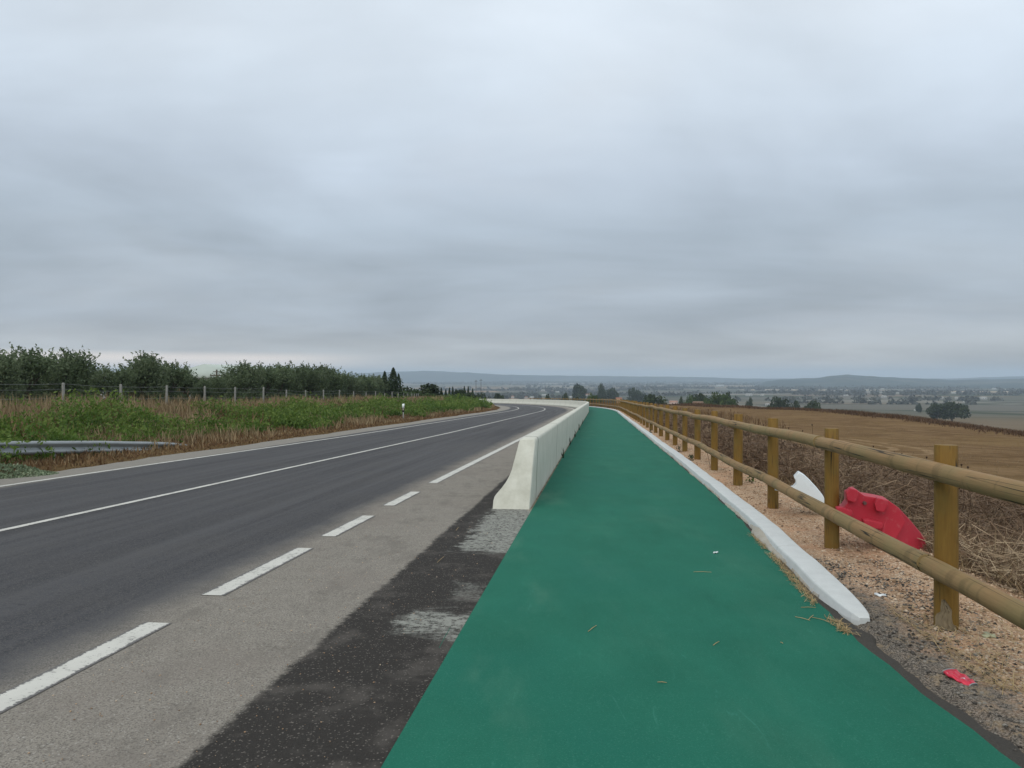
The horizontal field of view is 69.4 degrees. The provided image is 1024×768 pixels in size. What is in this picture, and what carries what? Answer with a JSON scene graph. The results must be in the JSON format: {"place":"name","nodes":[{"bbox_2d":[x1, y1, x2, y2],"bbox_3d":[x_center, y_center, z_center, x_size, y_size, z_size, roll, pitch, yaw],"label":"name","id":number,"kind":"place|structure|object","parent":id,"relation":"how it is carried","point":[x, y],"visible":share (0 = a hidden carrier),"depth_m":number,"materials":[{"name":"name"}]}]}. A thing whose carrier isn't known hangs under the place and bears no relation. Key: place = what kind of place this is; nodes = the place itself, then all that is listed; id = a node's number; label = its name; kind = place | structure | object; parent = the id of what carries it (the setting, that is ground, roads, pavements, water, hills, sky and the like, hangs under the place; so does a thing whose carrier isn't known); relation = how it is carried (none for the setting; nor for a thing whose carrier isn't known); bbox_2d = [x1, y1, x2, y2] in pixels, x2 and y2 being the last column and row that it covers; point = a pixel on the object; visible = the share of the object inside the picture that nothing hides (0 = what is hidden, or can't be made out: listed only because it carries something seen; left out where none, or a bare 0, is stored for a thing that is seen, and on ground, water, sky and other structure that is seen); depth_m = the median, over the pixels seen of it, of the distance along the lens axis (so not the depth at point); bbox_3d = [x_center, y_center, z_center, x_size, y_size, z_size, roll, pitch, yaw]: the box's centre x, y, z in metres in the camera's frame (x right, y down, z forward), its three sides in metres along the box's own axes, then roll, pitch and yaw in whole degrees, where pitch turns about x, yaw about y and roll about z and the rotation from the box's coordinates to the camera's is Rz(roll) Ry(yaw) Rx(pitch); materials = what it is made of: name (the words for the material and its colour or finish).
{"place":"outdoors","nodes":[
{"label":"outdoors","id":0,"kind":"place"},
{"bbox_2d":[0,403,588,767],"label":"road","id":1,"kind":"structure","parent":0,"point":[73,586],"depth_m":5.68,"materials":[{"name":"grey asphalt"}]},
{"bbox_2d":[25,517,487,767],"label":"road grit","id":2,"kind":"object","parent":1,"relation":"on","point":[269,643],"visible":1,"depth_m":4.14,"materials":[{"name":"gravel"}]},
{"bbox_2d":[0,405,518,486],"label":"road marking","id":3,"kind":"object","parent":1,"relation":"on","point":[201,457],"visible":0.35,"depth_m":17.21,"materials":[{"name":"paint"}]},
{"bbox_2d":[0,404,544,531],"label":"road marking","id":4,"kind":"object","parent":1,"relation":"on","point":[36,522],"visible":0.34,"depth_m":11.61,"materials":[{"name":"paint"}]},
{"bbox_2d":[0,403,573,713],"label":"road marking","id":5,"kind":"object","parent":1,"relation":"on","point":[27,689],"visible":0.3,"depth_m":4.60,"materials":[{"name":"paint"}]},
{"bbox_2d":[485,399,588,508],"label":"concrete barrier","id":6,"kind":"object","parent":1,"relation":"on","point":[538,455],"visible":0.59,"depth_m":11.41,"materials":[{"name":"white concrete"}]},
{"bbox_2d":[0,0,1023,378],"label":"sky","id":7,"kind":"structure","parent":0,"point":[743,189],"materials":[{"name":"grey"}]},
{"bbox_2d":[3,382,1023,752],"bbox_3d":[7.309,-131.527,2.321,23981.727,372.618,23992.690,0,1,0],"label":"ground","id":8,"kind":"structure","parent":0,"point":[1009,412],"depth_m":12.71,"materials":[{"name":"brown soil"}]},
{"bbox_2d":[0,353,32,407],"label":"olive tree","id":9,"kind":"object","parent":8,"relation":"on","point":[6,374],"visible":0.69,"depth_m":30.22,"materials":[{"name":"green plant"}]},
{"bbox_2d":[0,463,58,478],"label":"succulent","id":10,"kind":"object","parent":8,"relation":"on","point":[28,470],"visible":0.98,"depth_m":14.19,"materials":[{"name":"plant"}]},
{"bbox_2d":[0,342,69,404],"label":"olive tree","id":11,"kind":"object","parent":8,"relation":"on","point":[44,367],"visible":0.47,"depth_m":32.84,"materials":[{"name":"green plant"}]},
{"bbox_2d":[24,363,48,394],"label":"olive tree","id":12,"kind":"object","parent":8,"relation":"on","point":[39,383],"visible":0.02,"depth_m":35.95,"materials":[{"name":"green plant"}]},
{"bbox_2d":[38,345,105,402],"bbox_3d":[-21.323,-0.101,35.622,3.310,3.640,2.621,0,1,25],"label":"olive tree","id":13,"kind":"object","parent":8,"relation":"on","point":[76,369],"visible":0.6,"depth_m":35.21,"materials":[{"name":"green plant"}]},
{"bbox_2d":[77,365,104,396],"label":"olive tree","id":14,"kind":"object","parent":8,"relation":"on","point":[86,383],"visible":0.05,"depth_m":39.75,"materials":[{"name":"green plant"}]},
{"bbox_2d":[0,441,186,458],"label":"guardrail","id":15,"kind":"object","parent":8,"relation":"on","point":[58,446],"visible":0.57,"depth_m":17.61,"materials":[{"name":"metal"}]},
{"bbox_2d":[83,362,139,402],"bbox_3d":[-20.755,0.253,38.259,2.332,2.770,2.730,0,1,38],"label":"olive tree","id":16,"kind":"object","parent":8,"relation":"on","point":[117,378],"visible":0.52,"depth_m":37.94,"materials":[{"name":"green plant"}]},
{"bbox_2d":[117,350,175,403],"bbox_3d":[-20.466,-0.062,41.174,3.238,3.633,3.482,0,1,-8],"label":"olive tree","id":17,"kind":"object","parent":8,"relation":"on","point":[146,368],"visible":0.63,"depth_m":40.61,"materials":[{"name":"green plant"}]},
{"bbox_2d":[141,359,196,402],"bbox_3d":[-20.368,0.152,43.755,3.098,3.360,2.956,-1,1,-41],"label":"olive tree","id":18,"kind":"object","parent":8,"relation":"on","point":[179,375],"visible":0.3,"depth_m":43.61,"materials":[{"name":"green plant"}]},
{"bbox_2d":[169,369,204,398],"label":"olive tree","id":19,"kind":"object","parent":8,"relation":"on","point":[186,388],"visible":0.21,"depth_m":50.57,"materials":[{"name":"green plant"}]},
{"bbox_2d":[190,376,213,402],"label":"olive tree","id":20,"kind":"object","parent":8,"relation":"on","point":[200,385],"visible":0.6,"depth_m":46.21,"materials":[{"name":"green plant"}]},
{"bbox_2d":[0,383,418,409],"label":"wire fence","id":21,"kind":"object","parent":8,"relation":"on","point":[119,391],"visible":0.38,"depth_m":38.69,"materials":[{"name":"metal"}]},
{"bbox_2d":[204,377,231,397],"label":"olive tree","id":22,"kind":"object","parent":8,"relation":"on","point":[225,391],"visible":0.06,"depth_m":54.44,"materials":[{"name":"green plant"}]},
{"bbox_2d":[207,373,230,401],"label":"olive tree","id":23,"kind":"object","parent":8,"relation":"on","point":[218,384],"visible":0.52,"depth_m":49.08,"materials":[{"name":"green plant"}]},
{"bbox_2d":[189,364,271,381],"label":"barn","id":24,"kind":"structure","parent":8,"relation":"on","point":[202,370],"depth_m":112.47,"materials":[{"name":"white"}]},
{"bbox_2d":[220,360,266,401],"bbox_3d":[-19.000,0.138,52.112,3.454,3.721,3.334,0,1,10],"label":"olive tree","id":25,"kind":"object","parent":8,"relation":"on","point":[244,377],"visible":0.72,"depth_m":51.79,"materials":[{"name":"green plant"}]},
{"bbox_2d":[0,388,493,464],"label":"green weeds","id":26,"kind":"object","parent":8,"relation":"on","point":[293,413],"visible":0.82,"depth_m":26.93,"materials":[{"name":"green plant"}]},
{"bbox_2d":[0,391,494,466],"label":"dry grass","id":27,"kind":"structure","parent":8,"relation":"on","point":[164,408],"depth_m":29.92,"materials":[{"name":"beige plant"}]},
{"bbox_2d":[1,397,499,474],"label":"russet weeds","id":28,"kind":"object","parent":8,"relation":"on","point":[195,445],"visible":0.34,"depth_m":23.24,"materials":[{"name":"brown plant"}]},
{"bbox_2d":[249,363,286,399],"bbox_3d":[-18.471,0.271,55.010,3.144,3.685,3.243,0,1,-31],"label":"olive tree","id":29,"kind":"object","parent":8,"relation":"on","point":[272,377],"visible":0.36,"depth_m":54.73,"materials":[{"name":"green plant"}]},
{"bbox_2d":[266,362,296,398],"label":"olive tree","id":30,"kind":"object","parent":8,"relation":"on","point":[288,379],"visible":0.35,"depth_m":57.64,"materials":[{"name":"green plant"}]},
{"bbox_2d":[268,360,311,397],"bbox_3d":[-18.337,0.085,60.898,3.424,4.132,4.151,0,1,28],"label":"olive tree","id":31,"kind":"object","parent":8,"relation":"on","point":[299,376],"visible":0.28,"depth_m":60.84,"materials":[{"name":"green plant"}]},
{"bbox_2d":[293,366,329,399],"bbox_3d":[-17.434,0.335,63.641,3.453,3.875,3.570,0,1,-31],"label":"olive tree","id":32,"kind":"object","parent":8,"relation":"on","point":[316,385],"visible":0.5,"depth_m":63.32,"materials":[{"name":"green plant"}]},
{"bbox_2d":[301,363,334,398],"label":"olive tree","id":33,"kind":"object","parent":8,"relation":"on","point":[326,392],"visible":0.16,"depth_m":66.79,"materials":[{"name":"green plant"}]},
{"bbox_2d":[322,364,348,398],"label":"olive tree","id":34,"kind":"object","parent":8,"relation":"on","point":[334,381],"visible":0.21,"depth_m":69.56,"materials":[{"name":"green plant"}]},
{"bbox_2d":[327,369,360,397],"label":"olive tree","id":35,"kind":"object","parent":8,"relation":"on","point":[347,376],"visible":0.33,"depth_m":72.60,"materials":[{"name":"green plant"}]},
{"bbox_2d":[347,377,368,396],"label":"olive tree","id":36,"kind":"object","parent":8,"relation":"on","point":[356,389],"visible":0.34,"depth_m":75.65,"materials":[{"name":"green plant"}]},
{"bbox_2d":[352,374,376,395],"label":"olive tree","id":37,"kind":"object","parent":8,"relation":"on","point":[370,382],"visible":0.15,"depth_m":78.43,"materials":[{"name":"green plant"}]},
{"bbox_2d":[362,375,379,395],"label":"olive tree","id":38,"kind":"object","parent":8,"relation":"on","point":[372,390],"visible":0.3,"depth_m":81.19,"materials":[{"name":"green plant"}]},
{"bbox_2d":[361,373,385,396],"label":"olive tree","id":39,"kind":"object","parent":8,"relation":"on","point":[381,387],"visible":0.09,"depth_m":84.34,"materials":[{"name":"green plant"}]},
{"bbox_2d":[373,375,389,396],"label":"olive tree","id":40,"kind":"object","parent":8,"relation":"on","point":[384,384],"visible":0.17,"depth_m":86.89,"materials":[{"name":"green plant"}]},
{"bbox_2d":[378,367,403,397],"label":"conifer","id":41,"kind":"object","parent":8,"relation":"on","point":[395,383],"visible":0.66,"depth_m":87.73,"materials":[{"name":"green plant"}]},
{"bbox_2d":[399,389,423,397],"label":"round tree","id":42,"kind":"object","parent":8,"relation":"on","point":[415,392],"visible":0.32,"depth_m":105.96,"materials":[{"name":"green plant"}]},
{"bbox_2d":[403,383,442,395],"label":"round tree","id":43,"kind":"object","parent":8,"relation":"on","point":[432,388],"visible":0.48,"depth_m":111.19,"materials":[{"name":"green plant"}]},
{"bbox_2d":[420,393,453,397],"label":"round tree","id":44,"kind":"object","parent":8,"relation":"on","point":[427,394],"visible":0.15,"depth_m":103.83,"materials":[{"name":"green plant"}]},
{"bbox_2d":[442,393,470,398],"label":"round tree","id":45,"kind":"object","parent":8,"relation":"on","point":[461,394],"visible":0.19,"depth_m":109.35,"materials":[{"name":"green plant"}]},
{"bbox_2d":[454,389,475,397],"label":"round tree","id":46,"kind":"object","parent":8,"relation":"on","point":[462,391],"visible":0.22,"depth_m":134.78,"materials":[{"name":"green plant"}]},
{"bbox_2d":[474,392,485,398],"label":"tree","id":47,"kind":"object","parent":8,"relation":"on","point":[482,396],"visible":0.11,"depth_m":229.21,"materials":[{"name":"green plant"}]},
{"bbox_2d":[487,393,504,398],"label":"tree","id":48,"kind":"object","parent":8,"relation":"on","point":[497,396],"visible":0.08,"depth_m":280.22,"materials":[{"name":"green plant"}]},
{"bbox_2d":[561,392,568,399],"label":"tree","id":49,"kind":"object","parent":8,"relation":"on","point":[565,397],"visible":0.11,"depth_m":328.97,"materials":[{"name":"green plant"}]},
{"bbox_2d":[572,384,586,400],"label":"tree","id":50,"kind":"object","parent":8,"relation":"on","point":[579,391],"visible":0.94,"depth_m":696.35,"materials":[{"name":"green plant"}]},
{"bbox_2d":[586,393,601,402],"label":"tree","id":51,"kind":"object","parent":8,"relation":"on","point":[592,397],"visible":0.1,"depth_m":209.36,"materials":[{"name":"green plant"}]},
{"bbox_2d":[595,383,606,401],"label":"tree","id":52,"kind":"object","parent":8,"relation":"on","point":[601,394],"visible":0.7,"depth_m":648.58,"materials":[{"name":"green plant"}]},
{"bbox_2d":[605,387,618,402],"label":"tree","id":53,"kind":"object","parent":8,"relation":"on","point":[613,394],"visible":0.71,"depth_m":674.68,"materials":[{"name":"green plant"}]},
{"bbox_2d":[627,387,638,400],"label":"tree","id":54,"kind":"object","parent":8,"relation":"on","point":[634,393],"visible":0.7,"depth_m":688.13,"materials":[{"name":"green plant"}]},
{"bbox_2d":[631,390,647,401],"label":"tree","id":55,"kind":"object","parent":8,"relation":"on","point":[641,397],"visible":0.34,"depth_m":699.32,"materials":[{"name":"green plant"}]},
{"bbox_2d":[642,394,666,403],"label":"tree","id":56,"kind":"object","parent":8,"relation":"on","point":[650,398],"visible":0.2,"depth_m":240.10,"materials":[{"name":"green plant"}]},
{"bbox_2d":[683,394,696,402],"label":"tree","id":57,"kind":"object","parent":8,"relation":"on","point":[690,399],"visible":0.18,"depth_m":279.11,"materials":[{"name":"green plant"}]},
{"bbox_2d":[591,402,789,428],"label":"bushes","id":58,"kind":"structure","parent":8,"relation":"on","point":[721,415],"depth_m":73.50,"materials":[{"name":"plant"}]},
{"bbox_2d":[692,393,709,403],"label":"tree","id":59,"kind":"object","parent":8,"relation":"on","point":[700,397],"visible":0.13,"depth_m":299.32,"materials":[{"name":"green plant"}]},
{"bbox_2d":[401,380,1023,404],"bbox_3d":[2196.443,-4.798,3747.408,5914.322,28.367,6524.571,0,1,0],"label":"distant woods","id":60,"kind":"object","parent":8,"relation":"on","point":[859,391],"visible":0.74,"depth_m":1776.08,"materials":[{"name":"green plant"}]},
{"bbox_2d":[708,391,735,405],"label":"tree","id":61,"kind":"object","parent":8,"relation":"on","point":[717,399],"visible":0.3,"depth_m":269.26,"materials":[{"name":"green plant"}]},
{"bbox_2d":[632,424,818,596],"bbox_3d":[4.413,1.851,22.441,0.173,0.938,34.161,0,1,7],"label":"kerb mortar","id":62,"kind":"object","parent":8,"relation":"on","point":[758,532],"visible":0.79,"depth_m":7.78,"materials":[{"name":"grey concrete"}]},
{"bbox_2d":[589,406,869,625],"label":"kerb","id":63,"kind":"structure","parent":8,"relation":"on","point":[828,587],"depth_m":6.69,"materials":[{"name":"white concrete"}]},
{"bbox_2d":[725,392,738,404],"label":"tree","id":64,"kind":"object","parent":8,"relation":"on","point":[729,395],"visible":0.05,"depth_m":298.98,"materials":[{"name":"green plant"}]},
{"bbox_2d":[745,397,752,405],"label":"tree","id":65,"kind":"object","parent":8,"relation":"on","point":[749,402],"visible":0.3,"depth_m":459.07,"materials":[{"name":"green plant"}]},
{"bbox_2d":[530,398,1023,630],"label":"log fence","id":66,"kind":"object","parent":8,"relation":"on","point":[946,474],"visible":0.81,"depth_m":5.41,"materials":[{"name":"brown wood"}]},
{"bbox_2d":[767,396,790,407],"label":"tree","id":67,"kind":"object","parent":8,"relation":"on","point":[778,402],"visible":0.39,"depth_m":329.13,"materials":[{"name":"green plant"}]},
{"bbox_2d":[789,400,799,407],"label":"tree","id":68,"kind":"object","parent":8,"relation":"on","point":[795,403],"visible":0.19,"depth_m":329.93,"materials":[{"name":"green plant"}]},
{"bbox_2d":[775,471,823,502],"bbox_3d":[3.645,1.342,9.364,0.733,0.478,0.300,0,1,0],"label":"plastic barrier","id":69,"kind":"object","parent":8,"relation":"on","point":[803,483],"visible":0.58,"depth_m":9.21,"materials":[{"name":"white plastic"}]},
{"bbox_2d":[589,402,1023,595],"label":"dead brush","id":70,"kind":"object","parent":8,"relation":"on","point":[1008,517],"visible":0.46,"depth_m":11.02,"materials":[{"name":"brown plant"}]},
{"bbox_2d":[804,400,820,408],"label":"tree","id":71,"kind":"object","parent":8,"relation":"on","point":[813,404],"visible":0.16,"depth_m":348.90,"materials":[{"name":"green plant"}]},
{"bbox_2d":[610,407,1023,597],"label":"tan grass","id":72,"kind":"structure","parent":8,"relation":"on","point":[967,561],"depth_m":6.91,"materials":[{"name":"beige plant"}]},
{"bbox_2d":[644,434,1023,767],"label":"asphalt edge","id":73,"kind":"object","parent":8,"relation":"on","point":[1003,746],"visible":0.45,"depth_m":3.77,"materials":[{"name":"grey asphalt"}]},
{"bbox_2d":[688,407,1023,478],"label":"stubble","id":74,"kind":"object","parent":8,"relation":"on","point":[909,438],"visible":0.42,"depth_m":53.50,"materials":[{"name":"brown plant"}]},
{"bbox_2d":[874,593,885,596],"bbox_3d":[2.762,1.583,5.545,0.083,0.017,0.058,0,1,25],"label":"plastic scrap","id":75,"kind":"object","parent":8,"relation":"on","point":[880,595],"visible":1,"depth_m":5.54,"materials":[{"name":"white plastic"}]},
{"bbox_2d":[835,487,925,548],"bbox_3d":[3.757,1.403,7.425,1.471,0.820,0.522,0,1,-22],"label":"plastic barrier","id":76,"kind":"object","parent":8,"relation":"on","point":[883,515],"visible":0.74,"depth_m":7.16,"materials":[{"name":"red plastic"}]},
{"bbox_2d":[915,403,921,411],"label":"tree","id":77,"kind":"object","parent":8,"relation":"on","point":[918,407],"visible":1,"depth_m":619.71,"materials":[{"name":"green plant"}]},
{"bbox_2d":[815,558,1023,750],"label":"dark gravel","id":78,"kind":"structure","parent":8,"relation":"on","point":[1005,725],"depth_m":4.60,"materials":[{"name":"grey gravel"}]},
{"bbox_2d":[942,668,977,685],"bbox_3d":[2.362,1.547,3.891,0.092,0.036,0.161,0,6,-15],"label":"crushed can","id":79,"kind":"object","parent":78,"relation":"on","point":[957,676],"visible":1,"depth_m":3.89,"materials":[{"name":"metal"}]},
{"bbox_2d":[926,403,945,419],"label":"tree","id":80,"kind":"object","parent":8,"relation":"on","point":[933,413],"visible":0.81,"depth_m":439.73,"materials":[{"name":"green plant"}]},
{"bbox_2d":[937,401,970,421],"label":"tree","id":81,"kind":"object","parent":8,"relation":"on","point":[951,410],"visible":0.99,"depth_m":426.39,"materials":[{"name":"green plant"}]},
{"bbox_2d":[960,466,970,521],"bbox_3d":[5.237,1.558,8.513,0.138,1.220,0.101,0,1,30],"label":"thistle","id":82,"kind":"object","parent":8,"relation":"on","point":[970,499],"visible":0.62,"depth_m":8.52,"materials":[{"name":"brown plant"}]},
{"bbox_2d":[981,631,995,637],"bbox_3d":[2.973,1.568,4.606,0.075,0.017,0.107,1,1,44],"label":"stone chip","id":83,"kind":"object","parent":8,"relation":"on","point":[986,634],"visible":0.97,"depth_m":4.60,"materials":[{"name":"beige stone"}]},
{"bbox_2d":[105,371,1023,382],"bbox_3d":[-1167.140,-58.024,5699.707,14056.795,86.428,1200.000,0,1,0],"label":"hills","id":84,"kind":"structure","parent":0,"point":[423,376],"depth_m":5336.22,"materials":[{"name":"grey"}]},
{"bbox_2d":[381,407,1020,767],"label":"cycle path","id":85,"kind":"structure","parent":0,"point":[627,530],"depth_m":4.17,"materials":[{"name":"green asphalt"}]},
{"bbox_2d":[749,533,1023,694],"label":"straw litter","id":86,"kind":"object","parent":85,"relation":"on","point":[838,625],"visible":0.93,"depth_m":4.61,"materials":[{"name":"beige plant"}]},
{"bbox_2d":[733,380,764,382],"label":"hills","id":87,"kind":"structure","parent":0,"point":[749,381],"depth_m":4564.61,"materials":[{"name":"grey"}]},
{"bbox_2d":[589,402,1023,436],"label":"field rim grass","id":88,"kind":"structure","parent":0,"point":[925,420],"depth_m":77.77,"materials":[{"name":"brown plant"}]},
{"bbox_2d":[661,439,1023,695],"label":"gravel","id":89,"kind":"structure","parent":0,"point":[925,593],"depth_m":6.37,"materials":[{"name":"beige gravel"}]},
{"bbox_2d":[754,374,1023,387],"bbox_3d":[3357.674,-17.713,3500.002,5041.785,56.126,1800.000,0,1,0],"label":"hills","id":90,"kind":"structure","parent":0,"point":[846,380],"depth_m":2967.35,"materials":[{"name":"grey"}]},
{"bbox_2d":[905,382,1023,388],"bbox_3d":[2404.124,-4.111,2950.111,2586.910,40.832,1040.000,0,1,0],"label":"hills","id":91,"kind":"structure","parent":0,"point":[1005,385],"depth_m":2650.81,"materials":[{"name":"grey"}]}
]}

